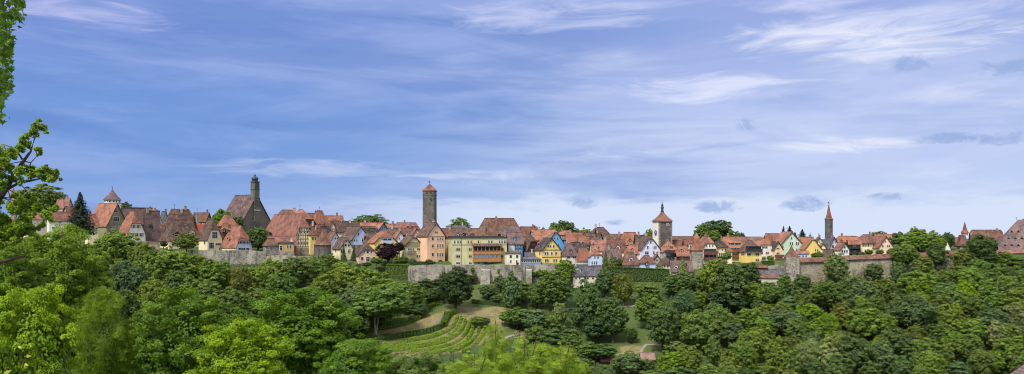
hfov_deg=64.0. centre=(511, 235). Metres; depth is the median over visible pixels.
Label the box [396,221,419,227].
house
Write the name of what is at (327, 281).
broadleaf tree
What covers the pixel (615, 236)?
house
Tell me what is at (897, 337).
broadleaf tree
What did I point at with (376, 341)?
bush
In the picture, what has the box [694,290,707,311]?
broadleaf tree
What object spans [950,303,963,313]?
broadleaf tree
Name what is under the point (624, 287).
broadleaf tree
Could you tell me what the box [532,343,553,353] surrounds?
bush
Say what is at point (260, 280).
broadleaf tree
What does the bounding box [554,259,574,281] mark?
broadleaf tree
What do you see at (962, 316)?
broadleaf tree
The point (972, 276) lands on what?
broadleaf tree
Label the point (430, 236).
house
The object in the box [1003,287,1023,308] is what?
broadleaf tree
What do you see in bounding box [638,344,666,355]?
slope path
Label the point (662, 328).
broadleaf tree
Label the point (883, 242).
house
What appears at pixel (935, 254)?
broadleaf tree
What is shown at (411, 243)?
house
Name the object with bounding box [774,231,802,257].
house
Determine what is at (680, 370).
bush
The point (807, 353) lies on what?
broadleaf tree
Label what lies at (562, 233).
house
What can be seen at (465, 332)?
vine row
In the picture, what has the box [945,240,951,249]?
house
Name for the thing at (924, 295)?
broadleaf tree
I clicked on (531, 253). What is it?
house
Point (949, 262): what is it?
town wall
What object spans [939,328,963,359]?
broadleaf tree
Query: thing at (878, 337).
broadleaf tree
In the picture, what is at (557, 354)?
bush
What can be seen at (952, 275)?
broadleaf tree
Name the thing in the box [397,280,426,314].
broadleaf tree
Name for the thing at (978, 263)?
broadleaf tree
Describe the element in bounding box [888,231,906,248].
broadleaf tree
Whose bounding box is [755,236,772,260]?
house
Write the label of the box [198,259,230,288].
broadleaf tree
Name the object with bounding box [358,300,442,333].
hedge
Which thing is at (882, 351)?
broadleaf tree
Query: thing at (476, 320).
bush
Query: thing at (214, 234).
window
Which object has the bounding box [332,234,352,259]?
house
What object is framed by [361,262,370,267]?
bush
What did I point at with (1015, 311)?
broadleaf tree
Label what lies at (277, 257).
town wall
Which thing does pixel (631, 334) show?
broadleaf tree
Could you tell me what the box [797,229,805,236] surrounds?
conifer tree
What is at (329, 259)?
broadleaf tree
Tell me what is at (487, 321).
bush
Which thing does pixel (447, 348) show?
vine row
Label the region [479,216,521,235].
house
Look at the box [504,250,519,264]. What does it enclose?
house
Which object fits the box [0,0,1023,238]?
sky
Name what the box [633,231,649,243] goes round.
house
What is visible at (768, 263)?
hedge
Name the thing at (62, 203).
house
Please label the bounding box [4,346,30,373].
sapling
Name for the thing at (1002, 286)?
broadleaf tree
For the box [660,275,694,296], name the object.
broadleaf tree
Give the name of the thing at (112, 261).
broadleaf tree
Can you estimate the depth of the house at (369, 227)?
422.60 m
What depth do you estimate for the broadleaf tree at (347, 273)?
336.26 m
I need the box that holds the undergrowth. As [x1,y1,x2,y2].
[69,261,1022,373]
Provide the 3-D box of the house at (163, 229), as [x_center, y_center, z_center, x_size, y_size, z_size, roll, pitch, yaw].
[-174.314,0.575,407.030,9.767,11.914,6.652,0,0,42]
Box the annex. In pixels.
[278,238,294,255]
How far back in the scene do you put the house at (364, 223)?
435.88 m
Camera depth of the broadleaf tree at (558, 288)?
329.81 m
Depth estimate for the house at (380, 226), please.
426.69 m
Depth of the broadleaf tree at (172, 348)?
69.32 m
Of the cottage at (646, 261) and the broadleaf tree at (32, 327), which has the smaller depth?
the broadleaf tree at (32, 327)
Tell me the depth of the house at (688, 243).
393.06 m
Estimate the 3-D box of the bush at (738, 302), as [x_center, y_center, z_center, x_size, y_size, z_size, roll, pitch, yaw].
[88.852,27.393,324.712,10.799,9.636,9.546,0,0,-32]
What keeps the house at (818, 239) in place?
on the ground
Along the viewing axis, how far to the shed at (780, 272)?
364.97 m
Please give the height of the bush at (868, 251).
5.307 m
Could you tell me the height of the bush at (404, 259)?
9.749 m
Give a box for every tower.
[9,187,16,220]
[103,187,120,208]
[313,231,331,260]
[422,181,436,224]
[651,202,673,247]
[825,202,832,236]
[955,222,968,248]
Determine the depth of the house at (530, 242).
391.93 m
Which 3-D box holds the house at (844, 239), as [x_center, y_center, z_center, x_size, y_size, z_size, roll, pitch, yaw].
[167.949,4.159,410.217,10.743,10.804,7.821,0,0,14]
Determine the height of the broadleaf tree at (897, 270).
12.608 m
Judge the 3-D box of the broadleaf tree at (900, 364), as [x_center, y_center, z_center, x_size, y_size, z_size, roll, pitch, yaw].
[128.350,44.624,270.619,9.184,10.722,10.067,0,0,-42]
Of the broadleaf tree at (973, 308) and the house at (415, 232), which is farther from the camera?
the house at (415, 232)
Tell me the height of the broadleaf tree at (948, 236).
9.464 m
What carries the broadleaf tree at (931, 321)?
on the ground
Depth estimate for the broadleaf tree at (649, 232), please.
439.36 m
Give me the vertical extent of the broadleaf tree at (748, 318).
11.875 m
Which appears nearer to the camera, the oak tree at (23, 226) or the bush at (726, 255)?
the oak tree at (23, 226)
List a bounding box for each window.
[209,242,213,248]
[212,232,217,237]
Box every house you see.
[17,212,46,236]
[46,211,70,240]
[56,196,72,210]
[63,203,75,216]
[93,203,124,236]
[119,211,146,243]
[121,208,145,224]
[143,208,160,244]
[158,213,199,248]
[160,209,166,223]
[161,225,165,235]
[163,214,191,229]
[167,204,194,226]
[177,209,193,225]
[193,209,211,232]
[197,219,222,249]
[217,212,237,241]
[220,225,252,250]
[267,236,297,255]
[278,207,295,213]
[296,209,316,227]
[308,221,318,254]
[313,206,328,229]
[316,228,327,238]
[320,226,332,234]
[325,212,343,222]
[327,229,338,252]
[328,221,336,230]
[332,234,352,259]
[333,218,345,236]
[341,226,365,250]
[345,218,359,228]
[360,220,378,225]
[361,226,377,228]
[363,228,378,232]
[363,233,376,243]
[367,228,398,259]
[368,220,387,231]
[385,221,396,227]
[386,225,398,236]
[393,228,403,241]
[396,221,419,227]
[396,232,420,260]
[401,228,419,236]
[406,224,420,229]
[410,228,418,237]
[416,220,445,261]
[441,225,453,258]
[451,222,467,229]
[451,228,466,235]
[464,227,483,235]
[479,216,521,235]
[498,225,520,236]
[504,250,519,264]
[506,232,523,257]
[520,224,537,239]
[523,231,537,254]
[523,249,534,256]
[530,226,546,243]
[533,234,561,262]
[538,229,563,251]
[559,229,568,239]
[561,242,576,263]
[563,230,588,243]
[570,261,584,287]
[571,238,586,252]
[575,247,588,263]
[583,266,600,284]
[586,235,598,253]
[589,230,602,239]
[589,237,606,253]
[591,223,609,233]
[601,245,622,263]
[602,232,622,239]
[607,236,625,256]
[621,232,636,247]
[623,241,639,258]
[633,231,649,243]
[638,234,660,259]
[660,239,676,259]
[672,236,693,239]
[672,240,682,247]
[675,244,689,259]
[685,236,691,248]
[700,234,718,263]
[715,236,728,261]
[722,233,742,261]
[738,240,762,262]
[740,237,764,243]
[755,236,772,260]
[764,233,779,242]
[771,239,783,259]
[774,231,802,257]
[795,248,809,257]
[798,237,813,242]
[799,235,822,257]
[815,233,822,244]
[820,243,826,251]
[822,249,834,256]
[823,235,837,248]
[834,238,850,255]
[836,233,849,241]
[846,236,861,254]
[859,232,876,254]
[872,233,893,253]
[874,232,894,241]
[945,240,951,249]
[1010,365,1023,373]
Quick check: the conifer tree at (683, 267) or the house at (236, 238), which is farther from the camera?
the house at (236, 238)
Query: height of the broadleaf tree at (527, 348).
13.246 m
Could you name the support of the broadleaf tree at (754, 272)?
on the ground
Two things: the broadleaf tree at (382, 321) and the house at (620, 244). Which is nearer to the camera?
the broadleaf tree at (382, 321)
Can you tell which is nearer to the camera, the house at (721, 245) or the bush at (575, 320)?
the bush at (575, 320)
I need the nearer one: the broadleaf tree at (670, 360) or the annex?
the broadleaf tree at (670, 360)
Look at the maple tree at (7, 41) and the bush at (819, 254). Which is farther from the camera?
the bush at (819, 254)
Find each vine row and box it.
[379,315,458,345]
[382,316,462,348]
[387,317,466,351]
[408,320,470,352]
[424,323,474,353]
[449,325,481,352]
[462,325,487,352]
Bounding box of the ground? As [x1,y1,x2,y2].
[4,233,1023,373]
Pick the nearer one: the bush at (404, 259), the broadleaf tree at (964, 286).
the broadleaf tree at (964, 286)
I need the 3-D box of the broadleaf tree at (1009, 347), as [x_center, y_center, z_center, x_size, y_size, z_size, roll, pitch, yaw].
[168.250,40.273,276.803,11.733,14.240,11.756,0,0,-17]
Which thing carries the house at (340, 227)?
on the ground
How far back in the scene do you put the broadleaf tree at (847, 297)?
320.80 m
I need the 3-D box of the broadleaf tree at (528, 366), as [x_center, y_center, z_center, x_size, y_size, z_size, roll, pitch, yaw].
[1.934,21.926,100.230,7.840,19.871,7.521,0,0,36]
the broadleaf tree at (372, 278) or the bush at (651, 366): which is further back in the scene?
the broadleaf tree at (372, 278)
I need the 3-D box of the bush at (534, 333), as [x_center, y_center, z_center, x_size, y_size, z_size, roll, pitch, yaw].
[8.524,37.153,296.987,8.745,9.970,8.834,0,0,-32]
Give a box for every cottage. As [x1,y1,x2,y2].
[85,212,99,244]
[355,240,377,263]
[587,248,602,268]
[621,252,639,266]
[638,255,656,267]
[652,252,660,266]
[656,253,669,268]
[669,258,692,275]
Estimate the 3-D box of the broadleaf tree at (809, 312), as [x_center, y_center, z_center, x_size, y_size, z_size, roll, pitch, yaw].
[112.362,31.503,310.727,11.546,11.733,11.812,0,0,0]
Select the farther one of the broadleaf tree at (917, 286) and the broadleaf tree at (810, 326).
the broadleaf tree at (917, 286)
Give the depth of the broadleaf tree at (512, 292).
331.31 m
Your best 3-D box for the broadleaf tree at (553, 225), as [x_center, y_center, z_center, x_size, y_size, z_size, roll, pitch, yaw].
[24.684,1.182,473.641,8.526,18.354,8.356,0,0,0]
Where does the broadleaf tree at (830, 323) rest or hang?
on the ground
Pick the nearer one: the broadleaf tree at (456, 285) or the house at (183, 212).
the broadleaf tree at (456, 285)
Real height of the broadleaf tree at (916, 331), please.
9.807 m
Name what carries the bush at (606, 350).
on the ground
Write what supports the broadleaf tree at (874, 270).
on the ground
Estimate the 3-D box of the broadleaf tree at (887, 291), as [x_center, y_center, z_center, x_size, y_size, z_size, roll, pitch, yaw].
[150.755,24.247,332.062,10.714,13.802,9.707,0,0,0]
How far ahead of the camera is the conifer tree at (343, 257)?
371.49 m
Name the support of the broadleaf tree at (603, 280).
on the ground
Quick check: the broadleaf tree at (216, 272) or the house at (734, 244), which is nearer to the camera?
the broadleaf tree at (216, 272)
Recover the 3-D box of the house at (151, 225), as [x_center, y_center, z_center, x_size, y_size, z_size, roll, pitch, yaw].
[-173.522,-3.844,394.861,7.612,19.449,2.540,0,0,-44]
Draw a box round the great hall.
[997,218,1023,249]
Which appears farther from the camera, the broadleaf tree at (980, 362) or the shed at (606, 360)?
the shed at (606, 360)
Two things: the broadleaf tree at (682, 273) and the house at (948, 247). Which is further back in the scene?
the house at (948, 247)
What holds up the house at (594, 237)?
on the ground
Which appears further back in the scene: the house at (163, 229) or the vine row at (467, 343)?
the house at (163, 229)
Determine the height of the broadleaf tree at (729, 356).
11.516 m
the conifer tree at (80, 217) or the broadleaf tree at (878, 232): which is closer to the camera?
the conifer tree at (80, 217)
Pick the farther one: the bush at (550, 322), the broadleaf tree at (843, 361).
the bush at (550, 322)
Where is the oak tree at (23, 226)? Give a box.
[0,118,62,263]
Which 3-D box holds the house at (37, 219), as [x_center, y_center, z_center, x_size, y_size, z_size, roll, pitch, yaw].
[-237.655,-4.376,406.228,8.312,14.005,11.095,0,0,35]
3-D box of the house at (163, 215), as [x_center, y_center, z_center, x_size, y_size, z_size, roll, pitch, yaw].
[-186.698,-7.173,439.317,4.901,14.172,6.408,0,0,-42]
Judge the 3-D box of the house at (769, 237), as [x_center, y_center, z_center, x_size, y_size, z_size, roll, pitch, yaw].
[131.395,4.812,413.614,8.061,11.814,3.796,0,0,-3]
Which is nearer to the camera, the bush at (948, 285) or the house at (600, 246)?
the bush at (948, 285)
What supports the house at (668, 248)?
on the ground
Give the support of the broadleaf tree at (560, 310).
on the ground
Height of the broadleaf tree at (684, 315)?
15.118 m
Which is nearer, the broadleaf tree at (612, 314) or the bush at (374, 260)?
the broadleaf tree at (612, 314)
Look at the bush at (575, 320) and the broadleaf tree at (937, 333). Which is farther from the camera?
the bush at (575, 320)
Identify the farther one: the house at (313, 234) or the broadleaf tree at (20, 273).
the house at (313, 234)
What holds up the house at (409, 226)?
on the ground
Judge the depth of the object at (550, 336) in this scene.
290.15 m
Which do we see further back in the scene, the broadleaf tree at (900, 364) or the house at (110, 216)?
the house at (110, 216)
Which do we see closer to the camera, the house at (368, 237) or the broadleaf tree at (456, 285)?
the broadleaf tree at (456, 285)
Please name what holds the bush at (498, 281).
on the ground
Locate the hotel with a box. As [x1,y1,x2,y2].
[445,236,507,264]
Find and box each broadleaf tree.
[0,237,53,322]
[0,281,87,373]
[5,183,67,212]
[23,219,109,368]
[23,258,115,372]
[71,285,140,373]
[87,242,107,270]
[91,228,140,263]
[104,259,148,300]
[105,253,119,277]
[108,281,140,321]
[121,201,131,207]
[121,337,158,373]
[126,240,159,269]
[128,282,252,373]
[136,251,169,285]
[136,276,168,309]
[147,300,171,327]
[160,245,177,255]
[160,267,194,297]
[162,250,192,281]
[173,232,199,251]
[183,252,209,279]
[183,317,295,373]
[186,278,222,309]
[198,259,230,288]
[210,208,230,224]
[215,286,248,315]
[223,265,255,295]
[233,216,244,228]
[239,300,252,316]
[240,287,271,316]
[245,286,362,373]
[246,227,272,250]
[248,266,269,292]
[259,258,284,281]
[264,272,299,301]
[279,256,315,286]
[290,367,318,373]
[305,255,329,282]
[309,272,344,295]
[311,299,353,319]
[312,333,392,373]
[317,253,338,273]
[326,261,344,273]
[331,286,357,308]
[333,263,367,292]
[344,307,369,339]
[347,280,372,304]
[348,283,410,334]
[353,214,389,223]
[353,267,389,287]
[362,288,404,325]
[373,278,404,290]
[375,242,400,268]
[389,353,444,373]
[393,242,404,263]
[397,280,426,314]
[427,353,467,373]
[437,266,474,307]
[444,350,500,373]
[446,217,472,227]
[477,284,498,299]
[478,320,511,373]
[496,335,558,373]
[501,306,527,329]
[502,270,522,308]
[518,344,541,367]
[532,339,590,373]
[534,270,574,306]
[548,222,560,232]
[551,302,568,329]
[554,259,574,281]
[557,220,576,231]
[559,333,581,349]
[575,279,601,324]
[578,361,612,373]
[580,316,606,343]
[594,269,615,298]
[595,296,629,343]
[597,364,615,373]
[610,350,648,373]
[611,273,636,306]
[624,328,637,343]
[633,292,663,324]
[643,228,652,237]
[646,304,682,352]
[656,350,688,370]
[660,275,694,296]
[668,271,696,295]
[668,288,698,318]
[673,344,703,369]
[674,312,701,345]
[678,309,717,352]
[691,275,704,292]
[693,223,711,238]
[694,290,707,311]
[699,258,728,293]
[701,364,722,373]
[702,303,739,339]
[703,220,734,238]
[703,300,723,312]
[704,335,721,365]
[706,229,720,242]
[710,260,752,309]
[717,320,745,348]
[718,349,743,371]
[718,361,738,373]
[722,229,735,237]
[728,340,759,371]
[732,231,745,236]
[735,368,754,373]
[736,308,763,329]
[738,327,770,357]
[739,262,761,284]
[741,281,766,308]
[749,317,777,338]
[750,299,763,309]
[755,303,776,314]
[758,281,786,305]
[760,305,807,337]
[763,335,788,372]
[774,301,792,311]
[775,273,792,294]
[776,366,797,373]
[782,347,800,373]
[783,318,806,340]
[784,335,804,351]
[791,274,812,292]
[791,288,812,309]
[795,303,824,324]
[795,336,822,368]
[798,320,822,337]
[801,332,821,346]
[809,278,850,314]
[813,337,840,369]
[817,312,841,335]
[820,354,857,373]
[822,252,850,281]
[823,331,848,348]
[824,363,847,373]
[829,301,851,329]
[835,292,856,308]
[836,332,877,373]
[840,275,878,298]
[841,306,885,337]
[851,294,868,309]
[859,294,887,312]
[863,263,883,281]
[867,339,893,373]
[869,308,897,336]
[870,334,894,347]
[871,231,886,235]
[873,278,897,303]
[879,328,914,355]
[882,292,941,329]
[886,354,914,373]
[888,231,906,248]
[888,242,921,266]
[889,261,907,287]
[895,232,935,251]
[895,270,936,291]
[904,226,927,236]
[904,323,928,342]
[906,280,932,295]
[906,337,942,362]
[909,256,936,274]
[911,292,934,303]
[911,363,929,373]
[913,351,947,373]
[918,308,939,337]
[924,241,948,269]
[927,287,943,298]
[927,294,950,308]
[928,230,938,244]
[929,322,954,344]
[934,304,960,330]
[935,237,947,248]
[936,270,946,282]
[936,344,954,366]
[937,287,969,307]
[939,232,955,246]
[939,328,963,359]
[943,265,967,284]
[950,248,972,268]
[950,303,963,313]
[954,317,987,343]
[954,333,984,361]
[955,280,976,295]
[955,312,969,333]
[956,266,988,289]
[961,294,986,317]
[963,233,997,259]
[966,257,990,271]
[966,350,997,373]
[971,278,993,293]
[972,287,1005,310]
[975,306,1010,328]
[981,263,1009,284]
[984,320,1007,347]
[990,275,1023,302]
[990,350,1005,373]
[992,334,1023,372]
[993,251,1016,265]
[999,323,1023,342]
[1002,302,1023,323]
[1003,266,1023,281]
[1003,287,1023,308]
[1007,351,1023,371]
[1009,258,1023,267]
[1011,319,1023,343]
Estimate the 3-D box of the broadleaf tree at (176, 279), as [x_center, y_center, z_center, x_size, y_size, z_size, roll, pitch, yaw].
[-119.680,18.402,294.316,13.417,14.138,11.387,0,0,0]
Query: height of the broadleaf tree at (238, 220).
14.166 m
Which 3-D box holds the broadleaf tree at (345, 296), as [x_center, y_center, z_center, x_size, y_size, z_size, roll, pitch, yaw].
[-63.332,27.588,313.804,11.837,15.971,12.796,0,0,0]
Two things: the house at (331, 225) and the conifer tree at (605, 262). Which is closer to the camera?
the conifer tree at (605, 262)
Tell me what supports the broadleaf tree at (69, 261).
on the ground
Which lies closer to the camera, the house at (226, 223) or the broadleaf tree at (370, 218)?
the house at (226, 223)
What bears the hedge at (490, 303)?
on the ground
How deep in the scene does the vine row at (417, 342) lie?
301.02 m
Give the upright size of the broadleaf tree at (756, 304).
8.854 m
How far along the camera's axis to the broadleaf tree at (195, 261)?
306.98 m
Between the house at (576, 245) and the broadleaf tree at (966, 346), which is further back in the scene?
the house at (576, 245)
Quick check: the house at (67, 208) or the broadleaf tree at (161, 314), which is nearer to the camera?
the broadleaf tree at (161, 314)
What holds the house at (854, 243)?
on the ground
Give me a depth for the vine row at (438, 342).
300.40 m
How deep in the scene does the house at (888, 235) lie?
421.11 m
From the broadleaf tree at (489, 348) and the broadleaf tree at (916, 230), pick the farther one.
the broadleaf tree at (916, 230)
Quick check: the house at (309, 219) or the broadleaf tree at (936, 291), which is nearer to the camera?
the broadleaf tree at (936, 291)
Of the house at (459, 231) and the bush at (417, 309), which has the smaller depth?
the bush at (417, 309)
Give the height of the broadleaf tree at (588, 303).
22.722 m
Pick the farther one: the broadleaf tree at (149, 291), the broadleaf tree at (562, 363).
the broadleaf tree at (149, 291)
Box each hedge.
[351,311,448,339]
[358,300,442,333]
[385,263,408,280]
[407,261,435,265]
[441,308,457,326]
[471,298,508,307]
[606,266,669,281]
[761,260,774,265]
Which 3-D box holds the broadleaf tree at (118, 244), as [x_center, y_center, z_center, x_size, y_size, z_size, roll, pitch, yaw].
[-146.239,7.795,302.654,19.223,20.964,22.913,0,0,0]
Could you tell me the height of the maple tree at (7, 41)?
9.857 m
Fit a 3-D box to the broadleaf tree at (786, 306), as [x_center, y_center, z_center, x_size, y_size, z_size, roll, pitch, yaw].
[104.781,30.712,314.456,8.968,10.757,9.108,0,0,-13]
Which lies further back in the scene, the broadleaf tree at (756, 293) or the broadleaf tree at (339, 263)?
the broadleaf tree at (339, 263)
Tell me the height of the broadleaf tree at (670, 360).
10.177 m
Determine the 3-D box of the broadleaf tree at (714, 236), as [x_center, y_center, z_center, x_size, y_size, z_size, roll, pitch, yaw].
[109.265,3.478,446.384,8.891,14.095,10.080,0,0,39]
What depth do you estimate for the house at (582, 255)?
382.09 m
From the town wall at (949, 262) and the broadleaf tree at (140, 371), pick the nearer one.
the broadleaf tree at (140, 371)
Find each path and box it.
[501,333,524,342]
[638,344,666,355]
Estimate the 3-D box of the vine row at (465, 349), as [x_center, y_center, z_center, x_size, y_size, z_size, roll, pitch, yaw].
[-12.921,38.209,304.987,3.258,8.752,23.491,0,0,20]
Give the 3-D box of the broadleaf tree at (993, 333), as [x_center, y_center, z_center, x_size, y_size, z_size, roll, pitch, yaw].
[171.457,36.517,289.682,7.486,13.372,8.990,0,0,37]
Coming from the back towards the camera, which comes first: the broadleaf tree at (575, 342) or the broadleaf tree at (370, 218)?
the broadleaf tree at (370, 218)
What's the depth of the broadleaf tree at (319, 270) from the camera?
342.00 m
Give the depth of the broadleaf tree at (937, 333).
294.40 m
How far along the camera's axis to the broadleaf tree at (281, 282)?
314.46 m
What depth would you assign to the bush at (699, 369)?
269.88 m
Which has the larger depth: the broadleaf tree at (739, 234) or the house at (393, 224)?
the broadleaf tree at (739, 234)
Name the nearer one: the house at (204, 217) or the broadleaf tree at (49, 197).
the house at (204, 217)
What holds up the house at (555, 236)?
on the ground
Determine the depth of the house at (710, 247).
385.45 m
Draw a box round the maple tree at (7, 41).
[0,0,26,124]
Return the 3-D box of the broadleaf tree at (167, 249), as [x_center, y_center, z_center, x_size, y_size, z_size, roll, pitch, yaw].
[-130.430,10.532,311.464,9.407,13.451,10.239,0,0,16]
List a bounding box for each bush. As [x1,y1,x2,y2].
[159,239,168,248]
[357,338,381,350]
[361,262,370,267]
[369,256,383,269]
[391,256,401,263]
[399,255,408,263]
[407,304,426,315]
[418,278,431,289]
[423,287,441,302]
[430,278,447,290]
[468,274,477,283]
[470,316,484,326]
[481,317,490,324]
[490,295,503,301]
[492,275,506,292]
[497,311,510,325]
[516,290,527,304]
[519,280,532,293]
[520,309,546,328]
[523,325,546,343]
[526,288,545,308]
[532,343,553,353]
[535,269,544,276]
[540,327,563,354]
[542,313,562,329]
[551,349,575,359]
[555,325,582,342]
[570,310,580,325]
[570,345,589,357]
[571,356,595,368]
[581,341,598,358]
[592,343,616,358]
[615,258,622,266]
[635,283,661,295]
[639,358,655,370]
[639,370,657,373]
[660,366,696,373]
[661,339,684,351]
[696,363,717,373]
[704,288,728,307]
[722,252,732,259]
[723,292,750,311]
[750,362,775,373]
[766,255,774,260]
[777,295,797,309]
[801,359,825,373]
[808,296,823,307]
[815,251,822,256]
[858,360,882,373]
[865,249,873,254]
[875,249,883,253]
[934,282,957,290]
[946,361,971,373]
[979,256,998,263]
[1010,257,1023,265]
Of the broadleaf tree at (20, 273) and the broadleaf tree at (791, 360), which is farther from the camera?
the broadleaf tree at (791, 360)
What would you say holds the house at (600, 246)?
on the ground
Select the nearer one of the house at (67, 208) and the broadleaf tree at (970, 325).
the broadleaf tree at (970, 325)
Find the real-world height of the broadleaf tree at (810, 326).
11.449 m
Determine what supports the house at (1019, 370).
on the ground
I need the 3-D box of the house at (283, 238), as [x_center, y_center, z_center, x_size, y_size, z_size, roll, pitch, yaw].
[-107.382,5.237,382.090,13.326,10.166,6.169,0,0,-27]
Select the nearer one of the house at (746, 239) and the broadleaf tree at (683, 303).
the broadleaf tree at (683, 303)
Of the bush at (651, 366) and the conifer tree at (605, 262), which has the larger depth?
the conifer tree at (605, 262)
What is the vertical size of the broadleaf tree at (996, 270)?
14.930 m
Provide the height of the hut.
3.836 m
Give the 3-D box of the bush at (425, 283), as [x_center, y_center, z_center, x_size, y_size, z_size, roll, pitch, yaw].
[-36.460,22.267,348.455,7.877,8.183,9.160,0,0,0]
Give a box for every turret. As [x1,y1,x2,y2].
[262,238,278,255]
[689,232,703,268]
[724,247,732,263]
[783,245,798,283]
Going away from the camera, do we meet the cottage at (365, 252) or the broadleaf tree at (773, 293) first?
the broadleaf tree at (773, 293)
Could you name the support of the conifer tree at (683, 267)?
on the ground
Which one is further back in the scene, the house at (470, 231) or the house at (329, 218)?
the house at (329, 218)
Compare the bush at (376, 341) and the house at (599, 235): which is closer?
the bush at (376, 341)
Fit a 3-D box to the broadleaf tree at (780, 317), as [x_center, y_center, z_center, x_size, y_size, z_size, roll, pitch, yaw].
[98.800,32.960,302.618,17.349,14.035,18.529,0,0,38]
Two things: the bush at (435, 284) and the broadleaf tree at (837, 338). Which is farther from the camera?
the bush at (435, 284)
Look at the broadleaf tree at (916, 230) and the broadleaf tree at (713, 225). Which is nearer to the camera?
the broadleaf tree at (916, 230)
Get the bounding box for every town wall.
[187,250,265,264]
[266,255,313,263]
[407,266,411,281]
[412,264,556,284]
[767,265,783,268]
[799,254,891,282]
[892,251,954,273]
[996,250,1023,253]
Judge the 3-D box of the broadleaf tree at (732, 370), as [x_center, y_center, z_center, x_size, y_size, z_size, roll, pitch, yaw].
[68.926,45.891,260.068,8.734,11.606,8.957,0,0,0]
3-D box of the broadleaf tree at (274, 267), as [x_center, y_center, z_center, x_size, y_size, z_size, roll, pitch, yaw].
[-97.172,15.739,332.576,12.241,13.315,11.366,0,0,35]
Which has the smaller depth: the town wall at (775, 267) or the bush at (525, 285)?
the bush at (525, 285)
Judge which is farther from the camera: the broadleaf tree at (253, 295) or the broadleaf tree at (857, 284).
the broadleaf tree at (857, 284)
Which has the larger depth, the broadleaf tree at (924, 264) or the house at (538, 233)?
the house at (538, 233)
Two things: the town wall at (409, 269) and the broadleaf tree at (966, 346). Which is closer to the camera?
the broadleaf tree at (966, 346)
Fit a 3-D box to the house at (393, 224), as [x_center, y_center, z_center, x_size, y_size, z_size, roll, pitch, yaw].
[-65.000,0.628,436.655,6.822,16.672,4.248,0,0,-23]
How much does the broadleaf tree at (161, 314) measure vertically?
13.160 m
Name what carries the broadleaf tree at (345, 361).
on the ground
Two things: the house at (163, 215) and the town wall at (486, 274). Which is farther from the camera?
the house at (163, 215)
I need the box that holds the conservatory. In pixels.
[520,256,541,264]
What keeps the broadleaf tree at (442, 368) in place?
on the ground
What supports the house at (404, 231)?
on the ground
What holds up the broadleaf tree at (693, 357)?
on the ground
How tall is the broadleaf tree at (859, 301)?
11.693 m
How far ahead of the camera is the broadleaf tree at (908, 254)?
363.61 m
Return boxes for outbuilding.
[758,274,779,286]
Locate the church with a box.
[226,175,270,233]
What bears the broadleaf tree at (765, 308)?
on the ground
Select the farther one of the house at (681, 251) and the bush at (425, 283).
the house at (681, 251)
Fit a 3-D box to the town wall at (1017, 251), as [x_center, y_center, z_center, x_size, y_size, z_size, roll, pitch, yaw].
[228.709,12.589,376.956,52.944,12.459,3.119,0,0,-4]
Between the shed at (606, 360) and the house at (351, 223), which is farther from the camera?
the house at (351, 223)
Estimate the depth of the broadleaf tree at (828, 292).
323.93 m
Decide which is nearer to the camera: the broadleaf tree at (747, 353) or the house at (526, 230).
the broadleaf tree at (747, 353)
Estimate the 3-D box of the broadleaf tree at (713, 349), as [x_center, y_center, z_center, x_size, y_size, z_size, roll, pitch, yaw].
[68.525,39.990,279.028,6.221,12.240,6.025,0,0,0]
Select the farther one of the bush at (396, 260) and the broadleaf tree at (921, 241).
the broadleaf tree at (921, 241)
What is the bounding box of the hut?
[639,352,655,361]
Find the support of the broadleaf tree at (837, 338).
on the ground
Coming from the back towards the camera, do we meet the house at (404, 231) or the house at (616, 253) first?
the house at (404, 231)
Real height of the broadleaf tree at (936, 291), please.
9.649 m
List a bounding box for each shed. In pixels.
[598,357,612,363]
[753,264,767,269]
[758,269,785,279]
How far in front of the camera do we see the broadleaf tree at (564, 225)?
473.42 m
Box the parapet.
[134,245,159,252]
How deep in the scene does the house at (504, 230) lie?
403.79 m
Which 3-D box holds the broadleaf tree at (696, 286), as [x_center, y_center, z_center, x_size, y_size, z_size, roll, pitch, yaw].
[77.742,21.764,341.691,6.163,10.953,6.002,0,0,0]
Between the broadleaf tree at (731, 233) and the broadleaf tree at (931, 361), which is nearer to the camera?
the broadleaf tree at (931, 361)
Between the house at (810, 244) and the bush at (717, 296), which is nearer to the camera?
the bush at (717, 296)
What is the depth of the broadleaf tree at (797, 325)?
293.25 m
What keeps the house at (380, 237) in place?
on the ground
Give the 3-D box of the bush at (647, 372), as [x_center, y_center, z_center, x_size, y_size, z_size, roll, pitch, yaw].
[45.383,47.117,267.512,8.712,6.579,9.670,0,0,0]
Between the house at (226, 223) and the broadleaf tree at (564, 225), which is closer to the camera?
the house at (226, 223)
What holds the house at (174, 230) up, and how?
on the ground
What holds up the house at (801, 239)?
on the ground
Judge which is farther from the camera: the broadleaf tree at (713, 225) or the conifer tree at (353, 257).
the broadleaf tree at (713, 225)
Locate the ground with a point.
(622, 344)
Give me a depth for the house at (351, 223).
420.76 m
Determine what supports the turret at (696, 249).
on the ground
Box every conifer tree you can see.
[66,192,97,244]
[340,244,347,261]
[350,245,356,261]
[602,251,608,269]
[608,252,616,266]
[679,257,687,273]
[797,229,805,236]
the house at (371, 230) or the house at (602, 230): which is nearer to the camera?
the house at (371, 230)
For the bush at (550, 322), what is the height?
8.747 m
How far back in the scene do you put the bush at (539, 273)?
364.43 m
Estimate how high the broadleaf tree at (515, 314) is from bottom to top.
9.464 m
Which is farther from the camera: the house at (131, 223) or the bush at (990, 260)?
the house at (131, 223)
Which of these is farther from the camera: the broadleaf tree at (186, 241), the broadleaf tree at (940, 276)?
the broadleaf tree at (186, 241)

